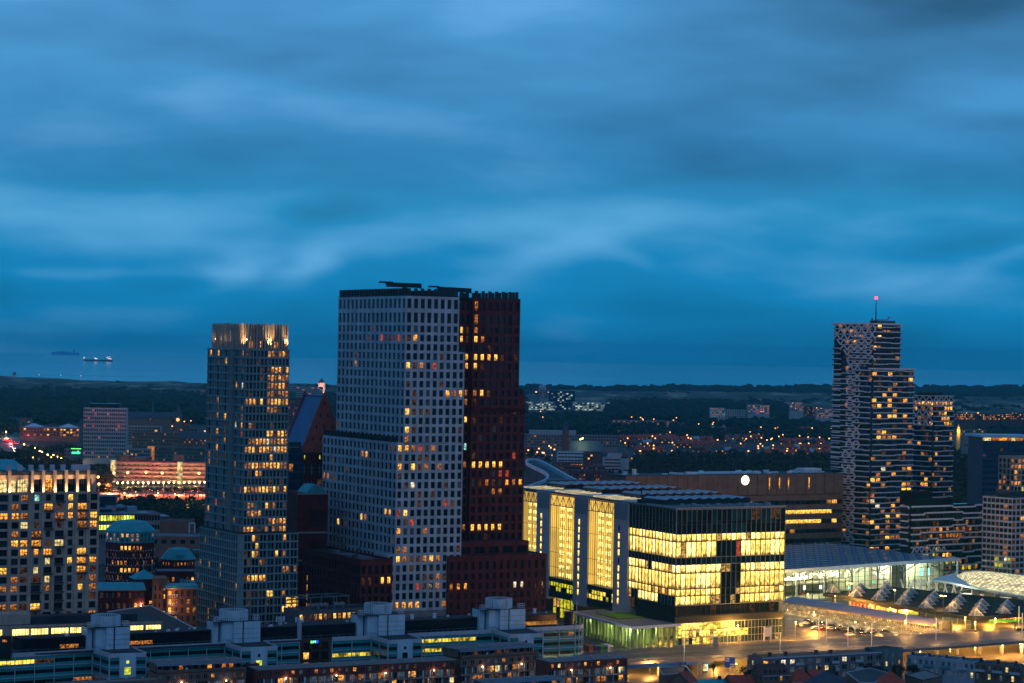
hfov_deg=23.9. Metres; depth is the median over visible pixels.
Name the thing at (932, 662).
terraced house
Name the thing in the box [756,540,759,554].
window
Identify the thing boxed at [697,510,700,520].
window
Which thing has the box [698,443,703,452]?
terraced house
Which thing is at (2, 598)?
window
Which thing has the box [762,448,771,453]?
terraced house
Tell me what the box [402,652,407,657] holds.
stair window
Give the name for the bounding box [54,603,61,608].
window
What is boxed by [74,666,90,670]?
window
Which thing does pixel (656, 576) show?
window
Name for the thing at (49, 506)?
window
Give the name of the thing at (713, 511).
window
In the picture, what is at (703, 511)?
window
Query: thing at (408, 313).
window
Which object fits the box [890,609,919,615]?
bus
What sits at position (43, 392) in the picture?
woods
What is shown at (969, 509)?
window
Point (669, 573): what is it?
window
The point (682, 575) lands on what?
window
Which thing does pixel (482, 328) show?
window
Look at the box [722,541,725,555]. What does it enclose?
window
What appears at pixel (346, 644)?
window
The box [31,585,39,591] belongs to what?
window
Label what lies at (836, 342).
window
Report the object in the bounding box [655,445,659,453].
terraced house
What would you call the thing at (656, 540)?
window
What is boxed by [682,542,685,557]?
window
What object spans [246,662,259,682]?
link block
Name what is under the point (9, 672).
window
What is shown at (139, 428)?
glass office
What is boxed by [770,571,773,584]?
window
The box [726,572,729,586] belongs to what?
window
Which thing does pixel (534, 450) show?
terraced house
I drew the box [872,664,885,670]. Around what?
street tree
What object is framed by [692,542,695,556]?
window
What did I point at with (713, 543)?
window
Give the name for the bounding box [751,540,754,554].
window
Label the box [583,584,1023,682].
plaza
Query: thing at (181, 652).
window
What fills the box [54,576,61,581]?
window
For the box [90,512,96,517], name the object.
window
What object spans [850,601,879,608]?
kiosk
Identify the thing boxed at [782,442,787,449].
terraced house
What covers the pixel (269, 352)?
window
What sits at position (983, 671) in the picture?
terraced house
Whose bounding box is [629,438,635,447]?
terraced house
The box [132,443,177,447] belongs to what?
window
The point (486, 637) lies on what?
window
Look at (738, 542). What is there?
window
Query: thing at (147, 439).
long office
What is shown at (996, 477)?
window
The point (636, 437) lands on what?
terraced house
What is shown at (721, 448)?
terraced house
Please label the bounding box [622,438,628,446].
terraced house
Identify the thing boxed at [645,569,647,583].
window
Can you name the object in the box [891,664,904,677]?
street tree
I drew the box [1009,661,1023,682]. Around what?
terraced house
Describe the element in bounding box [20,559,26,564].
window
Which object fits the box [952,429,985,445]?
colonnade block
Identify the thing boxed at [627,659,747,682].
street
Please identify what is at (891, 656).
apartment house
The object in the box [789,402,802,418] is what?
apartment block
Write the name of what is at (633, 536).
window
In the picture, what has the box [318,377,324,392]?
water tower
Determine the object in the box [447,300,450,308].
window
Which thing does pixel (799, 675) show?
pitched house
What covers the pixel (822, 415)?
apartment block
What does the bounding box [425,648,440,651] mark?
window
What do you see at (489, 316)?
window
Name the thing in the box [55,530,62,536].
window
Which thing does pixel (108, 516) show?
modern office
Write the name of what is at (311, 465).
window
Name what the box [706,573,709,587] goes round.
window
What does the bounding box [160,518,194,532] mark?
building
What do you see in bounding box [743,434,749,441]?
terraced house
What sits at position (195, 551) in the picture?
building
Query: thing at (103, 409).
window
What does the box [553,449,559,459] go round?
terraced house
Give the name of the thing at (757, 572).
window
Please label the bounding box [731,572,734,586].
window
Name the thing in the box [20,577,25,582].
window
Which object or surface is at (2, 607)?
window
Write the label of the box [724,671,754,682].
pitched house
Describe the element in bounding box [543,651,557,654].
window
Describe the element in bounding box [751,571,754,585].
window
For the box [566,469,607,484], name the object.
terrace gables
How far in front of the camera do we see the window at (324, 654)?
942.78 m
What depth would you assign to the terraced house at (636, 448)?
2923.89 m
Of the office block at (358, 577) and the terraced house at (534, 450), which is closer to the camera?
the office block at (358, 577)
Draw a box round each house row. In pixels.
[179,431,198,446]
[193,432,205,446]
[552,462,581,464]
[552,465,604,472]
[953,413,974,428]
[974,413,999,429]
[999,413,1023,426]
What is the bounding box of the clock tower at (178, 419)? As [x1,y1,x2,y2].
[174,403,181,431]
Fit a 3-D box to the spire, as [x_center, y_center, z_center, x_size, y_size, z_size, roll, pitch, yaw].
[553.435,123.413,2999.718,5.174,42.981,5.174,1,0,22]
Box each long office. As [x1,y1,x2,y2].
[132,431,178,447]
[525,430,617,452]
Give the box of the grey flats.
[603,453,628,473]
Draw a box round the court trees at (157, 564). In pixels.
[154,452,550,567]
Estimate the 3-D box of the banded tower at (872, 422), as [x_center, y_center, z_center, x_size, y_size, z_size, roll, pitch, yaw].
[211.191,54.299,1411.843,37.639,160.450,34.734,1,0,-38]
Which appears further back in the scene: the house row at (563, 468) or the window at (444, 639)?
the house row at (563, 468)
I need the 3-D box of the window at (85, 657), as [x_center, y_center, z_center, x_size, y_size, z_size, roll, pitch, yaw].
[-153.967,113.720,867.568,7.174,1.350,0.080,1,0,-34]
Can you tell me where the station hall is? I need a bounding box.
[779,542,958,601]
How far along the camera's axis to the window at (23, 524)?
900.49 m
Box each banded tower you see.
[830,297,915,551]
[912,392,954,497]
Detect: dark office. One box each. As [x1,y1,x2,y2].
[148,446,205,461]
[964,433,1023,552]
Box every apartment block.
[0,464,99,613]
[709,407,724,425]
[725,409,745,418]
[746,405,768,417]
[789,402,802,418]
[804,406,814,418]
[815,408,832,421]
[998,455,1023,490]
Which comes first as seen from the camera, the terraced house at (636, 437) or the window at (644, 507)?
the window at (644, 507)
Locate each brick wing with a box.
[97,582,145,611]
[152,576,197,626]
[155,568,194,582]
[286,483,327,606]
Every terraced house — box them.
[25,417,32,424]
[182,422,189,427]
[524,445,530,454]
[531,446,539,455]
[545,449,553,459]
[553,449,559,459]
[618,434,623,441]
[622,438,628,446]
[622,453,626,458]
[627,452,633,461]
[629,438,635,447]
[633,435,639,439]
[634,445,639,452]
[635,439,641,446]
[641,440,648,446]
[651,439,658,446]
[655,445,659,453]
[657,435,665,443]
[660,445,664,452]
[665,435,672,443]
[670,440,676,448]
[672,435,679,440]
[676,440,683,448]
[679,435,686,440]
[683,440,689,448]
[689,441,695,448]
[692,435,699,440]
[692,444,698,452]
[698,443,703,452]
[705,435,713,439]
[705,447,711,452]
[711,446,717,453]
[718,445,723,452]
[724,434,730,441]
[724,446,730,453]
[729,435,736,441]
[739,433,744,441]
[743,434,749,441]
[744,446,749,454]
[750,434,754,441]
[757,435,763,441]
[757,447,763,452]
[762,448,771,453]
[776,448,786,453]
[778,437,783,444]
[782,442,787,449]
[783,437,790,444]
[786,448,794,455]
[788,444,794,448]
[790,437,796,443]
[800,443,805,448]
[807,443,812,448]
[814,448,823,454]
[818,437,824,445]
[818,442,823,448]
[823,447,831,455]
[906,651,927,673]
[923,653,944,674]
[940,654,965,682]
[957,656,983,682]
[974,658,996,682]
[992,659,1013,682]
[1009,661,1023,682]
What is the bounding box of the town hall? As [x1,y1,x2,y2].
[128,401,171,431]
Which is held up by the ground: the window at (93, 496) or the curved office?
the curved office
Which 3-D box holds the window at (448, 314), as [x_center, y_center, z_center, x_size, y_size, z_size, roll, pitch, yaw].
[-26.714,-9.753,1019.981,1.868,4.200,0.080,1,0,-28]
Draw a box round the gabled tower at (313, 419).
[287,390,335,489]
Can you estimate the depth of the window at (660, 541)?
1051.24 m
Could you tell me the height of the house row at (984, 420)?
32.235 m
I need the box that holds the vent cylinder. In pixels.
[564,611,573,625]
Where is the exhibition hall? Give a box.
[20,423,82,441]
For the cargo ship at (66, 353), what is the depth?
20487.65 m
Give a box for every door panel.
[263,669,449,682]
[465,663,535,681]
[554,667,624,682]
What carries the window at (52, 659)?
in the teal office
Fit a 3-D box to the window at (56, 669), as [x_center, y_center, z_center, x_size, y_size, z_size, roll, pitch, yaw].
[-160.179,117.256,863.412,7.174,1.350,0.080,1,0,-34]
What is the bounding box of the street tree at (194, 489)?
[189,487,198,495]
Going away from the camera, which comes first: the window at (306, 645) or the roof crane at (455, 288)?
the window at (306, 645)
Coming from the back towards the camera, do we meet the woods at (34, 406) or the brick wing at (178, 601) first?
the woods at (34, 406)
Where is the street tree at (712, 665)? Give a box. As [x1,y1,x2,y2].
[709,662,717,677]
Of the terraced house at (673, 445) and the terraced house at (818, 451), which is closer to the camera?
the terraced house at (818, 451)
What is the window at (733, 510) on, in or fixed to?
in the glass office at (703, 566)
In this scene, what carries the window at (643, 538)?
in the glass office at (703, 566)
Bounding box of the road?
[910,617,1023,633]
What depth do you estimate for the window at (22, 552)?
900.49 m
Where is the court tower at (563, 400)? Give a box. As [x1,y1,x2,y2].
[548,390,574,409]
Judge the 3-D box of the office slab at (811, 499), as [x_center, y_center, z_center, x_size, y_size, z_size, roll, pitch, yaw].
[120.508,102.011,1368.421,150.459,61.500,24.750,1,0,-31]
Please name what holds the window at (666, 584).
in the glass office at (703, 566)
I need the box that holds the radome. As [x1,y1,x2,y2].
[536,384,545,400]
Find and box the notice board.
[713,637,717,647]
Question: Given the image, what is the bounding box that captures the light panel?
[703,664,707,671]
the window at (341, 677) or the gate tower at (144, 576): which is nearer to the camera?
the window at (341, 677)
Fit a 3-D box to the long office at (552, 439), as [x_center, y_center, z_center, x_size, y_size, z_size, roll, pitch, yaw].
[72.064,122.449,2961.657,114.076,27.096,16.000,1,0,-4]
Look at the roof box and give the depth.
844.13 m
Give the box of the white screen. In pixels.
[763,626,771,641]
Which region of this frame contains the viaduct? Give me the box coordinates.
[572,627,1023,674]
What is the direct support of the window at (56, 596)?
in the apartment block at (49, 538)
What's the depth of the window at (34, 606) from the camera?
902.91 m
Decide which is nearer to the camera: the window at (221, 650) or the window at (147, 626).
the window at (221, 650)
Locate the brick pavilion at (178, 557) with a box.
[161,547,195,567]
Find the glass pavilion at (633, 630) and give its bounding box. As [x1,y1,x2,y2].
[574,610,680,649]
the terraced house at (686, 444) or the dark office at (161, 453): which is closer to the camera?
the dark office at (161, 453)
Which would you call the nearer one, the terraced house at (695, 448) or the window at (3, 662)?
the window at (3, 662)
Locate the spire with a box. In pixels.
[956,424,959,449]
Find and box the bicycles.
[784,605,940,634]
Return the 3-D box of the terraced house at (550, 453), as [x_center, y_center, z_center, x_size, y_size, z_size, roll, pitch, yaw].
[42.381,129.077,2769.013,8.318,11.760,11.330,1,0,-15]
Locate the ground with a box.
[0,410,981,624]
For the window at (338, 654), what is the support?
in the teal office
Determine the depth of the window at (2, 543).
896.76 m
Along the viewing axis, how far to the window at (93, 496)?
914.11 m
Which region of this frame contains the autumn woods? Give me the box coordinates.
[608,449,831,474]
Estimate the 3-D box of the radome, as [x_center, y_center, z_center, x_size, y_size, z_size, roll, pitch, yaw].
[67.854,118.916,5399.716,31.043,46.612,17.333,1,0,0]
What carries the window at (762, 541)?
in the glass office at (703, 566)
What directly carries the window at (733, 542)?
in the glass office at (703, 566)
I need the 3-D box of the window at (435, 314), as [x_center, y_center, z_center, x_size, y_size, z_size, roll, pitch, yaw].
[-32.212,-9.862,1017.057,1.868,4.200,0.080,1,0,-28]
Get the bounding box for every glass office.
[127,425,161,447]
[523,480,785,645]
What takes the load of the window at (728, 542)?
in the glass office at (703, 566)
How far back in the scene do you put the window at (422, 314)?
1014.18 m
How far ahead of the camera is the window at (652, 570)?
1056.90 m
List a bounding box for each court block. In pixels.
[525,401,554,410]
[572,402,609,410]
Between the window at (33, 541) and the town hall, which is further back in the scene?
the town hall
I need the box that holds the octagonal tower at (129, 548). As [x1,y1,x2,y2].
[104,519,154,581]
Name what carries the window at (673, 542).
in the glass office at (703, 566)
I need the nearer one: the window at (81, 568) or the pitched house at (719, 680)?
the pitched house at (719, 680)
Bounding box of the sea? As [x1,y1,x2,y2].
[0,353,1023,387]
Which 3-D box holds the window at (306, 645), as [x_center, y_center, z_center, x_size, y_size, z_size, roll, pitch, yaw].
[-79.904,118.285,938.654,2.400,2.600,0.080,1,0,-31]
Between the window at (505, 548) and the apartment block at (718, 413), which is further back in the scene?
the apartment block at (718, 413)
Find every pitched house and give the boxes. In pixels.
[669,667,698,682]
[698,676,726,682]
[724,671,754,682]
[750,660,790,682]
[789,665,810,682]
[804,656,846,682]
[807,666,824,677]
[875,668,905,682]
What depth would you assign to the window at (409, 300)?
1011.46 m
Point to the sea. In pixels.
(188, 369)
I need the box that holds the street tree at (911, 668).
[906,664,919,672]
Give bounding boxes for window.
[0,480,6,491]
[0,495,7,501]
[0,504,6,510]
[0,514,6,519]
[0,523,6,528]
[0,532,6,537]
[0,541,6,546]
[0,550,6,555]
[0,559,5,564]
[0,568,5,574]
[0,577,5,583]
[0,586,5,592]
[0,596,5,601]
[0,605,5,610]
[0,661,13,664]
[0,671,13,675]
[10,479,90,613]
[11,480,15,491]
[12,495,18,500]
[12,504,17,510]
[12,513,17,519]
[12,629,28,635]
[15,660,33,663]
[15,670,33,674]
[15,680,33,682]
[18,479,26,491]
[19,586,25,591]
[19,595,25,600]
[19,604,25,609]
[20,540,26,546]
[20,549,26,555]
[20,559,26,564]
[20,568,26,573]
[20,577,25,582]
[21,495,27,500]
[21,504,27,509]
[21,513,27,518]
[21,522,26,528]
[21,531,26,537]
[21,620,580,679]
[30,603,38,609]
[31,576,39,582]
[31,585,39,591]
[31,594,39,600]
[31,628,47,634]
[32,531,40,536]
[32,540,40,545]
[34,479,40,491]
[35,658,53,662]
[35,669,52,673]
[35,679,52,682]
[43,567,50,572]
[44,504,51,509]
[44,522,51,527]
[44,549,51,554]
[45,479,51,491]
[51,628,67,633]
[54,557,62,563]
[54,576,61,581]
[54,585,61,590]
[54,594,61,599]
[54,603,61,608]
[54,678,72,681]
[55,512,63,518]
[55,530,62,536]
[55,539,62,545]
[55,657,72,661]
[55,667,72,671]
[56,479,63,491]
[56,494,63,500]
[68,479,73,490]
[70,627,80,632]
[74,656,91,660]
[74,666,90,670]
[74,676,90,680]
[77,548,85,553]
[77,557,85,562]
[77,566,84,571]
[78,494,86,499]
[78,503,86,508]
[78,512,85,517]
[78,521,85,526]
[79,479,85,490]
[83,409,125,457]
[89,565,95,571]
[89,574,95,580]
[89,583,94,589]
[89,592,94,598]
[89,601,94,607]
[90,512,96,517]
[90,521,96,526]
[90,530,95,535]
[90,539,95,544]
[90,548,95,553]
[90,557,95,562]
[91,494,96,499]
[91,503,96,508]
[124,667,130,674]
[130,625,142,629]
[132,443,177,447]
[146,625,160,629]
[151,652,168,656]
[170,651,186,655]
[189,650,205,654]
[196,341,296,626]
[207,649,223,653]
[282,646,298,649]
[282,655,298,659]
[303,464,306,475]
[303,653,308,658]
[304,643,308,649]
[310,464,313,475]
[312,402,331,440]
[313,652,317,658]
[317,464,321,475]
[319,676,323,681]
[322,642,327,648]
[322,652,326,657]
[323,325,462,608]
[332,653,350,656]
[333,643,350,647]
[339,675,343,680]
[352,642,369,646]
[352,652,369,655]
[378,673,382,678]
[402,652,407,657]
[407,299,410,307]
[407,312,410,321]
[414,299,417,307]
[414,313,416,322]
[421,313,423,322]
[425,639,440,642]
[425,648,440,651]
[427,299,430,308]
[427,313,430,322]
[434,299,437,308]
[434,313,436,322]
[441,313,443,322]
[442,638,457,641]
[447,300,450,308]
[447,313,450,322]
[454,300,457,308]
[459,637,474,640]
[460,327,522,539]
[461,547,469,553]
[475,547,483,552]
[476,636,491,639]
[482,301,484,310]
[488,315,490,324]
[489,546,497,552]
[495,315,497,324]
[502,315,504,324]
[503,546,511,552]
[508,315,510,324]
[517,546,525,551]
[528,438,613,446]
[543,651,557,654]
[544,633,558,636]
[544,642,557,645]
[551,398,574,408]
[551,581,781,644]
[559,650,573,653]
[560,632,573,635]
[560,641,573,644]
[629,506,784,604]
[632,567,634,580]
[633,536,634,550]
[636,567,637,581]
[639,537,641,551]
[643,538,644,552]
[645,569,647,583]
[646,538,647,552]
[649,539,651,553]
[652,570,653,584]
[653,539,654,553]
[655,571,657,585]
[656,540,657,554]
[659,540,661,555]
[662,572,664,586]
[663,541,664,555]
[665,573,667,587]
[666,541,668,556]
[669,542,671,556]
[669,573,670,587]
[672,574,674,588]
[673,542,674,557]
[676,543,680,557]
[676,574,679,588]
[677,511,680,521]
[681,574,684,588]
[682,510,685,520]
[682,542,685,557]
[686,574,689,588]
[687,510,690,520]
[687,542,690,557]
[691,574,694,588]
[692,510,695,520]
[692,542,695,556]
[696,573,699,587]
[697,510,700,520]
[697,542,700,556]
[701,573,704,587]
[702,510,705,520]
[702,542,705,556]
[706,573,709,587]
[707,510,710,520]
[707,542,710,556]
[711,573,714,587]
[712,510,715,520]
[712,542,715,556]
[716,573,719,586]
[717,510,720,519]
[717,541,720,555]
[721,572,724,586]
[722,510,725,519]
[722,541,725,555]
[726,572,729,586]
[727,509,730,519]
[727,541,730,555]
[731,541,735,555]
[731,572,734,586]
[732,509,735,519]
[736,541,740,555]
[736,572,739,586]
[737,509,740,519]
[741,541,744,555]
[741,572,744,585]
[742,509,745,519]
[746,540,749,554]
[746,571,749,585]
[747,509,750,519]
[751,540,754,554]
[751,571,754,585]
[752,509,755,519]
[755,571,758,585]
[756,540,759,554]
[757,509,760,518]
[760,571,763,585]
[761,540,764,554]
[762,509,764,518]
[764,500,841,542]
[765,571,768,584]
[766,508,769,518]
[766,540,769,554]
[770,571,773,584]
[771,508,774,518]
[771,540,774,554]
[775,540,778,553]
[775,570,778,584]
[776,508,779,518]
[780,539,783,553]
[780,570,783,584]
[781,508,784,518]
[832,324,911,551]
[909,507,980,575]
[913,397,951,496]
[982,477,997,507]
[982,498,1011,572]
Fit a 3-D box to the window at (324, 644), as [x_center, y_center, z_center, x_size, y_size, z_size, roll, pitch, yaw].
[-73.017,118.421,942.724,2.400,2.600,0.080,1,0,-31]
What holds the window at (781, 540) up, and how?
in the glass office at (703, 566)
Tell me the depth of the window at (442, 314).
1018.65 m
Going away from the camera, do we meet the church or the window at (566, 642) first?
the window at (566, 642)
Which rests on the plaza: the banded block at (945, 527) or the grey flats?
the banded block at (945, 527)
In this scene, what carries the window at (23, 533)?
in the apartment block at (49, 538)
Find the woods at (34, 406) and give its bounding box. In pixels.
[0,394,206,423]
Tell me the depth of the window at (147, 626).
900.93 m
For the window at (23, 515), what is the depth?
900.71 m
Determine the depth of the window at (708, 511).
1048.03 m
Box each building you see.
[0,459,24,469]
[0,611,162,648]
[107,605,192,628]
[154,532,199,571]
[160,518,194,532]
[191,548,198,560]
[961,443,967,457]
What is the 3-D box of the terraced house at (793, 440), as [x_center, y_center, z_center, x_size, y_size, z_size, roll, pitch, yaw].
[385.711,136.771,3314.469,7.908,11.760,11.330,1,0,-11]
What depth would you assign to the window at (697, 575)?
1045.35 m
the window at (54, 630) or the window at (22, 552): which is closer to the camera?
the window at (54, 630)
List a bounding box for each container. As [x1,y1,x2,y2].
[583,644,592,652]
[591,644,598,652]
[597,645,605,652]
[601,643,612,651]
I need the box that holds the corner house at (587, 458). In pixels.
[583,453,592,464]
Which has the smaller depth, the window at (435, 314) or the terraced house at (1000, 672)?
the terraced house at (1000, 672)
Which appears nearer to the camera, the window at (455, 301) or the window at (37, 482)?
the window at (37, 482)
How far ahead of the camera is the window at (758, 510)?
1061.81 m
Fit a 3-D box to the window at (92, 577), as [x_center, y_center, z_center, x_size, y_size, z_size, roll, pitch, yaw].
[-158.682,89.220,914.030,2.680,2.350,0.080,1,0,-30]
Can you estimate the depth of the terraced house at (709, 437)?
3314.53 m
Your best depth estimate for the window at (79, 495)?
911.99 m
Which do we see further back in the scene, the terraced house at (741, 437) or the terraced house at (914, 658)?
the terraced house at (741, 437)
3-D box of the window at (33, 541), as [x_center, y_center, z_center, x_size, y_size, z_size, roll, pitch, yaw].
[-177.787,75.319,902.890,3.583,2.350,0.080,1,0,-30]
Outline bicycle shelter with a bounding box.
[782,597,945,634]
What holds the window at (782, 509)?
in the glass office at (703, 566)
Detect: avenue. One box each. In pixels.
[0,432,39,459]
[100,485,204,495]
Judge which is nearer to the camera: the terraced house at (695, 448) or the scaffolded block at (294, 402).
the scaffolded block at (294, 402)
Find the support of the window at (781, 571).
in the glass office at (703, 566)
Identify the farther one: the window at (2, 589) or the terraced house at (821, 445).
the terraced house at (821, 445)
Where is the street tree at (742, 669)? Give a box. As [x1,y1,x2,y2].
[736,665,746,673]
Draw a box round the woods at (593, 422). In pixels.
[0,401,1023,440]
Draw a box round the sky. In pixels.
[0,0,1023,370]
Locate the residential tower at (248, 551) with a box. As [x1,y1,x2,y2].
[179,323,298,626]
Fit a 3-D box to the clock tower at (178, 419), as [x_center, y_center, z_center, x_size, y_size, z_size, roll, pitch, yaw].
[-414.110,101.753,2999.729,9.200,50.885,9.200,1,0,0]
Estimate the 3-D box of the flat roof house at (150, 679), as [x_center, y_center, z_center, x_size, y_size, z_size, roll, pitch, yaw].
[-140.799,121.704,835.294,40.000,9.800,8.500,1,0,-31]
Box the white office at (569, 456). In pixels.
[557,451,583,464]
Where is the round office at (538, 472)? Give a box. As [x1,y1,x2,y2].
[525,458,582,491]
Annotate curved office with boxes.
[111,455,205,483]
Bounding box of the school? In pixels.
[612,420,675,426]
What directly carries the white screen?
on the plaza
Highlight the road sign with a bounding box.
[725,657,734,674]
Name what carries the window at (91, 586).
in the apartment block at (49, 538)
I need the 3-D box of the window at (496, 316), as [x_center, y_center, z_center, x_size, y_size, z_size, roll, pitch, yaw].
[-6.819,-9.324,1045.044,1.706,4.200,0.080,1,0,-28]
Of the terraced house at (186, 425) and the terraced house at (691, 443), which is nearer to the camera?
the terraced house at (691, 443)
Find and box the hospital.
[289,386,322,396]
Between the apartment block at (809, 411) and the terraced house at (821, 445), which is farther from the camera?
the apartment block at (809, 411)
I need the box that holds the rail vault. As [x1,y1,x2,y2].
[900,570,1023,598]
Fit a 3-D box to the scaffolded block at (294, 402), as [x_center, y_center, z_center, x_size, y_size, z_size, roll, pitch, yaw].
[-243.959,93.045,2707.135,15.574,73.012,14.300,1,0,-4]
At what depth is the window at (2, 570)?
896.54 m
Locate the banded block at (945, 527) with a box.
[899,490,982,575]
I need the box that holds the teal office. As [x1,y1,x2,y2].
[0,597,582,682]
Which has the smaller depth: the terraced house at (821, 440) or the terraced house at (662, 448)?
the terraced house at (662, 448)
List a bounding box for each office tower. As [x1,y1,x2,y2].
[322,288,464,616]
[457,291,524,540]
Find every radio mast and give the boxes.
[276,616,284,624]
[295,617,303,639]
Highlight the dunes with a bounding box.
[0,376,1023,413]
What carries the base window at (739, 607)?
in the glass office at (703, 566)
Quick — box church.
[562,420,604,462]
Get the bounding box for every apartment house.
[747,647,881,681]
[869,645,902,678]
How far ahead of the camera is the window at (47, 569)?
905.34 m
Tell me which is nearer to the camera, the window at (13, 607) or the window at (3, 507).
the window at (3, 507)
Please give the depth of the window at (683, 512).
1041.28 m
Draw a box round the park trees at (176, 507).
[116,494,204,527]
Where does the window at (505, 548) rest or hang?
in the office block at (478, 572)
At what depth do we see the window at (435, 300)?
1017.28 m
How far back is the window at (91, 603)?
914.00 m
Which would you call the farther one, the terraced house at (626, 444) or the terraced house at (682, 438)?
the terraced house at (682, 438)
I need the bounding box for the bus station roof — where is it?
[823,582,1023,632]
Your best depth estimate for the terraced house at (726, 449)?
2962.53 m
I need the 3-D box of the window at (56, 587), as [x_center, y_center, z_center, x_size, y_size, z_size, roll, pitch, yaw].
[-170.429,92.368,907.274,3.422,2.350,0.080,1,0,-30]
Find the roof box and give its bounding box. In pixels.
[0,635,12,658]
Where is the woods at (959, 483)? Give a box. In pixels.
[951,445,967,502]
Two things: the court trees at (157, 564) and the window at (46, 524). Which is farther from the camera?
the court trees at (157, 564)
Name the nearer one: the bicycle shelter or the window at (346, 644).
the window at (346, 644)
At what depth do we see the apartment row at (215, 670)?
855.04 m
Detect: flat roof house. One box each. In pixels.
[45,676,162,682]
[179,428,197,430]
[659,665,691,682]
[846,668,887,682]
[905,670,942,682]
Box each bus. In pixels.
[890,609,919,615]
[988,617,1021,622]
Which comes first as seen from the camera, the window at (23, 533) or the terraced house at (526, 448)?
the window at (23, 533)
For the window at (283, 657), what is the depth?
908.44 m
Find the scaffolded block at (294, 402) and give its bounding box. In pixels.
[288,392,300,430]
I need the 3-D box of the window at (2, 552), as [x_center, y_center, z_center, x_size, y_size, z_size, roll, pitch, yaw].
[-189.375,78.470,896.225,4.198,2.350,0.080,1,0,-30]
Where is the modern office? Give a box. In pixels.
[98,494,168,563]
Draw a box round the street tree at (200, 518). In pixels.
[193,514,204,532]
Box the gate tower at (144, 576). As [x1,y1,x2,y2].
[129,560,153,605]
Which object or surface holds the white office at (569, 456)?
on the ground
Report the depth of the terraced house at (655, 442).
3152.01 m
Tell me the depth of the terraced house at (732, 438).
3393.10 m
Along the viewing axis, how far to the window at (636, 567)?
1069.75 m
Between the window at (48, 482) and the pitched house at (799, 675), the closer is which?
the pitched house at (799, 675)
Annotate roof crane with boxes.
[379,281,421,288]
[428,286,471,296]
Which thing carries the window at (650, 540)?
in the glass office at (703, 566)
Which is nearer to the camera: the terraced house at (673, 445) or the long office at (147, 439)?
the long office at (147, 439)
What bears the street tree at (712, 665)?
on the plaza
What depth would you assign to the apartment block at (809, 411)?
4200.47 m
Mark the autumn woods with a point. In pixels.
(651, 461)
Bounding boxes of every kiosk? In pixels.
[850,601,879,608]
[876,606,908,614]
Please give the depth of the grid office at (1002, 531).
1325.96 m
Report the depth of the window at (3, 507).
896.54 m
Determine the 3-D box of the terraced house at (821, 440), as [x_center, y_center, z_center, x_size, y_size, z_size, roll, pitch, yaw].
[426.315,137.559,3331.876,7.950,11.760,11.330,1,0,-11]
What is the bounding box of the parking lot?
[785,618,911,639]
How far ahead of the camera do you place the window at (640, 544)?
1067.27 m
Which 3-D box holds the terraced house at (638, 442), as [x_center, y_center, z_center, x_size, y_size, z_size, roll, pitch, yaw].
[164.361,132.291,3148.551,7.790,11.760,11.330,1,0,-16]
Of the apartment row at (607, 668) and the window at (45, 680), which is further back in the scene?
the apartment row at (607, 668)
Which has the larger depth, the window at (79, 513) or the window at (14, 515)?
the window at (79, 513)
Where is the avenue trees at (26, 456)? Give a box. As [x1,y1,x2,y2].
[0,443,115,491]
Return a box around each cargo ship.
[51,349,79,354]
[83,357,112,360]
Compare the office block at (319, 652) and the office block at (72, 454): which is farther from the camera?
the office block at (72, 454)
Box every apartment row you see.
[147,657,245,682]
[247,656,456,682]
[442,641,538,682]
[472,675,564,682]
[535,654,628,682]
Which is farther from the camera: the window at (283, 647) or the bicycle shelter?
the bicycle shelter
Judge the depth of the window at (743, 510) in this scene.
1057.80 m
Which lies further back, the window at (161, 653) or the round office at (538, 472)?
the round office at (538, 472)
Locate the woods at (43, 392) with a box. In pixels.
[0,380,1023,411]
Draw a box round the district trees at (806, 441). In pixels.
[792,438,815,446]
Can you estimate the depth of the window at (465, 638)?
946.24 m
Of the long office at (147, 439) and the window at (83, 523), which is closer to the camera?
the window at (83, 523)
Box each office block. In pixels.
[64,448,82,462]
[283,593,372,661]
[300,545,392,610]
[300,638,329,663]
[446,539,546,614]
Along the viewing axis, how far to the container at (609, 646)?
1009.39 m
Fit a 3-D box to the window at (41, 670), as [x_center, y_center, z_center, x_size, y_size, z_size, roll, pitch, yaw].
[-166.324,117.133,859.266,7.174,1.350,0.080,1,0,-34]
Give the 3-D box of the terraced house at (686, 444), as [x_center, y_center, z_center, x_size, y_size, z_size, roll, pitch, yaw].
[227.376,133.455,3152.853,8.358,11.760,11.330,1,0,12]
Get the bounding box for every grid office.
[127,448,150,456]
[981,490,1023,574]
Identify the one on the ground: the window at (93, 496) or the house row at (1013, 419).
the house row at (1013, 419)
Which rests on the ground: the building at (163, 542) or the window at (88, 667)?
the building at (163, 542)
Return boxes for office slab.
[83,403,127,464]
[602,468,842,544]
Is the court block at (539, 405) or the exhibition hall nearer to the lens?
the exhibition hall
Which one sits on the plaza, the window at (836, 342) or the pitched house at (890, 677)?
the pitched house at (890, 677)
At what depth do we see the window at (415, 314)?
1012.69 m

